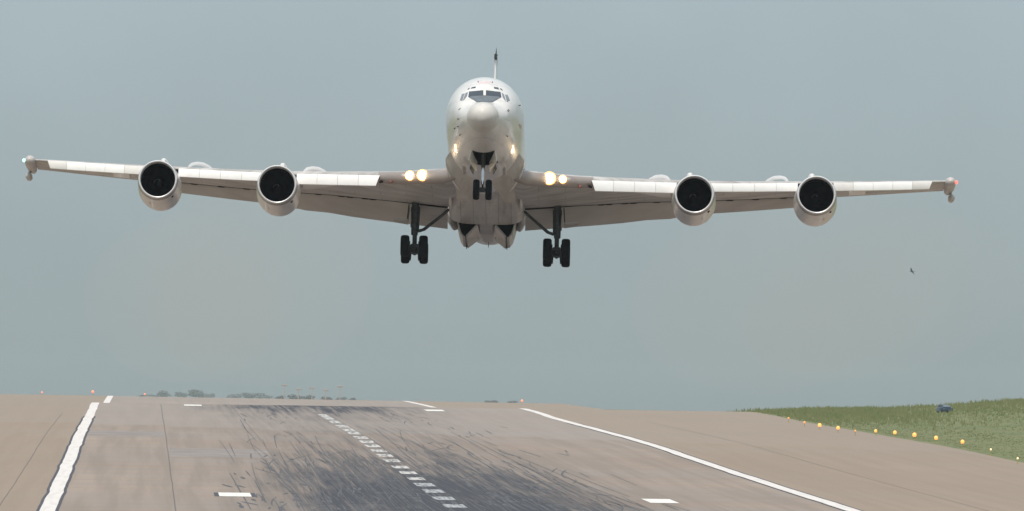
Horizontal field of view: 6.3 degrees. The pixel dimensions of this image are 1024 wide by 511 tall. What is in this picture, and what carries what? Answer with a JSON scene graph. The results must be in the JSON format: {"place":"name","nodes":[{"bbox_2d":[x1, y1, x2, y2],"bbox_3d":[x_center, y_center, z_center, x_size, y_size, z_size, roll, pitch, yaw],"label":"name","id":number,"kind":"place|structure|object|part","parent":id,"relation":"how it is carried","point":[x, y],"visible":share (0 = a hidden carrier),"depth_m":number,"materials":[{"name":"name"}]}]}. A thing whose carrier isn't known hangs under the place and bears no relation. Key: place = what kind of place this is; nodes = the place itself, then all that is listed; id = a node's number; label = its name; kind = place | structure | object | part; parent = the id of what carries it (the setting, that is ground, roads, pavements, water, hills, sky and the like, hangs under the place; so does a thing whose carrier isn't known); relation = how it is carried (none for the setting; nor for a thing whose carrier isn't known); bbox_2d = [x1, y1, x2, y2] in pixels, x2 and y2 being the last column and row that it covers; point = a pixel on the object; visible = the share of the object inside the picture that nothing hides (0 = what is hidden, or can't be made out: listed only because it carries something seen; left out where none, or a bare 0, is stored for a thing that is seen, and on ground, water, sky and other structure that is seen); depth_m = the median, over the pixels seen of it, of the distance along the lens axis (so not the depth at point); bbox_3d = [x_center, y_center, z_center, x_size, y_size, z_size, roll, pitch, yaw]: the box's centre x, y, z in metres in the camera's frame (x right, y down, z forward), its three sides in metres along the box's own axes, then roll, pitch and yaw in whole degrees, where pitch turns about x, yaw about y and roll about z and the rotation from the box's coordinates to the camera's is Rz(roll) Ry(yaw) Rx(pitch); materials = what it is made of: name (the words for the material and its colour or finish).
{"place":"outdoors","nodes":[
{"label":"outdoors","id":0,"kind":"place"},
{"bbox_2d":[22,48,957,266],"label":"jet aircraft","id":1,"kind":"object","parent":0,"point":[484,187],"visible":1,"depth_m":457.75,"materials":[{"name":"white paint"}]},
{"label":"main gear door","id":2,"kind":"part","parent":1,"relation":"part of","materials":[{"name":"paint"}]},
{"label":"nose gear door","id":3,"kind":"part","parent":1,"relation":"part of","materials":[{"name":"white metal"}]},
{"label":"main gear door","id":4,"kind":"part","parent":1,"relation":"part of","materials":[{"name":"paint"}]},
{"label":"nose gear door","id":5,"kind":"part","parent":1,"relation":"part of","materials":[{"name":"white metal"}]},
{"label":"main gear door","id":6,"kind":"part","parent":1,"relation":"part of","materials":[{"name":"paint"}]},
{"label":"main gear door","id":7,"kind":"part","parent":1,"relation":"part of","materials":[{"name":"paint"}]},
{"bbox_2d":[0,0,1023,411],"label":"sky","id":8,"kind":"structure","parent":0,"point":[103,291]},
{"bbox_2d":[261,397,1023,462],"bbox_3d":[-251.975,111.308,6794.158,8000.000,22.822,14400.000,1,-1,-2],"label":"ground","id":9,"kind":"structure","parent":0,"point":[1019,433],"depth_m":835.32,"materials":[{"name":"green plant"}]},
{"bbox_2d":[156,390,171,396],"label":"tree","id":10,"kind":"object","parent":9,"relation":"on","point":[163,393],"visible":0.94,"depth_m":12995.99,"materials":[{"name":"green plant"}]},
{"bbox_2d":[174,391,187,396],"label":"tree","id":11,"kind":"object","parent":9,"relation":"on","point":[179,394],"visible":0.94,"depth_m":12995.37,"materials":[{"name":"green plant"}]},
{"bbox_2d":[188,389,202,396],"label":"tree","id":12,"kind":"object","parent":9,"relation":"on","point":[194,393],"visible":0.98,"depth_m":12992.59,"materials":[{"name":"green plant"}]},
{"bbox_2d":[200,393,214,397],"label":"tree","id":13,"kind":"object","parent":9,"relation":"on","point":[205,395],"visible":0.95,"depth_m":12995.52,"materials":[{"name":"green plant"}]},
{"bbox_2d":[225,394,242,397],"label":"tree","id":14,"kind":"object","parent":9,"relation":"on","point":[235,396],"visible":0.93,"depth_m":12989.17,"materials":[{"name":"green plant"}]},
{"bbox_2d":[241,392,264,397],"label":"tree","id":15,"kind":"object","parent":9,"relation":"on","point":[250,395],"visible":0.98,"depth_m":12994.12,"materials":[{"name":"green plant"}]},
{"bbox_2d":[259,395,272,398],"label":"tree","id":16,"kind":"object","parent":9,"relation":"on","point":[266,397],"visible":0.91,"depth_m":12995.39,"materials":[{"name":"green plant"}]},
{"bbox_2d":[287,394,301,398],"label":"bush","id":17,"kind":"object","parent":9,"relation":"on","point":[292,396],"visible":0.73,"depth_m":8996.20,"materials":[{"name":"green plant"}]},
{"bbox_2d":[301,395,314,398],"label":"bush","id":18,"kind":"object","parent":9,"relation":"on","point":[306,397],"visible":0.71,"depth_m":8995.81,"materials":[{"name":"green plant"}]},
{"bbox_2d":[321,397,332,399],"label":"bush","id":19,"kind":"object","parent":9,"relation":"on","point":[327,398],"visible":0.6,"depth_m":8996.17,"materials":[{"name":"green plant"}]},
{"bbox_2d":[0,394,1023,510],"bbox_3d":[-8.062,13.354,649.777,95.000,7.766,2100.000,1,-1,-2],"label":"runway","id":20,"kind":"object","parent":9,"relation":"on","point":[121,473],"visible":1,"depth_m":677.79,"materials":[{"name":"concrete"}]},
{"bbox_2d":[36,416,95,510],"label":"edge line border","id":21,"kind":"object","parent":20,"relation":"on","point":[69,479],"visible":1,"depth_m":618.60,"materials":[{"name":"black paint"}]},
{"bbox_2d":[39,396,112,510],"bbox_3d":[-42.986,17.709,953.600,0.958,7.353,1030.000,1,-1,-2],"label":"edge line","id":22,"kind":"object","parent":20,"relation":"on","point":[52,499],"visible":0.95,"depth_m":635.40,"materials":[{"name":"white paint"}]},
{"bbox_2d":[88,431,270,457],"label":"repair strip","id":23,"kind":"object","parent":20,"relation":"on","point":[201,452],"visible":1,"depth_m":688.79,"materials":[{"name":"grey concrete"}]},
{"bbox_2d":[214,493,255,496],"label":"touchdown marking border","id":24,"kind":"object","parent":20,"relation":"on","point":[252,494],"visible":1,"depth_m":547.28,"materials":[{"name":"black paint"}]},
{"bbox_2d":[318,414,424,479],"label":"line","id":25,"kind":"object","parent":20,"relation":"on","point":[326,416],"visible":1,"depth_m":703.32,"materials":[{"name":"paint"}]},
{"bbox_2d":[184,404,677,502],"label":"touchdown marking","id":26,"kind":"object","parent":20,"relation":"on","point":[648,500],"visible":1,"depth_m":549.14,"materials":[{"name":"white paint"}]},
{"bbox_2d":[414,483,466,507],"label":"worn centre line","id":27,"kind":"object","parent":20,"relation":"on","point":[440,498],"visible":1,"depth_m":550.25,"materials":[{"name":"paint"}]},
{"bbox_2d":[219,410,688,510],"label":"skid marks","id":28,"kind":"object","parent":20,"relation":"on","point":[495,495],"visible":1,"depth_m":581.55,"materials":[{"name":"rubber"}]},
{"bbox_2d":[0,407,987,510],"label":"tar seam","id":29,"kind":"object","parent":20,"relation":"on","point":[280,468],"visible":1,"depth_m":643.62,"materials":[{"name":"black asphalt"}]},
{"bbox_2d":[405,401,859,510],"bbox_3d":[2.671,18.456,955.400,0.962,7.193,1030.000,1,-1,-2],"label":"edge line","id":30,"kind":"object","parent":20,"relation":"on","point":[828,502],"visible":0.94,"depth_m":661.32,"materials":[{"name":"white paint"}]},
{"bbox_2d":[568,423,862,510],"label":"edge line border","id":31,"kind":"object","parent":20,"relation":"on","point":[727,472],"visible":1,"depth_m":634.99,"materials":[{"name":"black paint"}]},
{"bbox_2d":[936,404,952,412],"bbox_3d":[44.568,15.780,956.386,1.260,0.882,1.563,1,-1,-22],"label":"parked vehicle","id":32,"kind":"object","parent":9,"relation":"on","point":[941,408],"visible":0.9,"depth_m":955.88,"materials":[{"name":"blue paint"}]}
]}

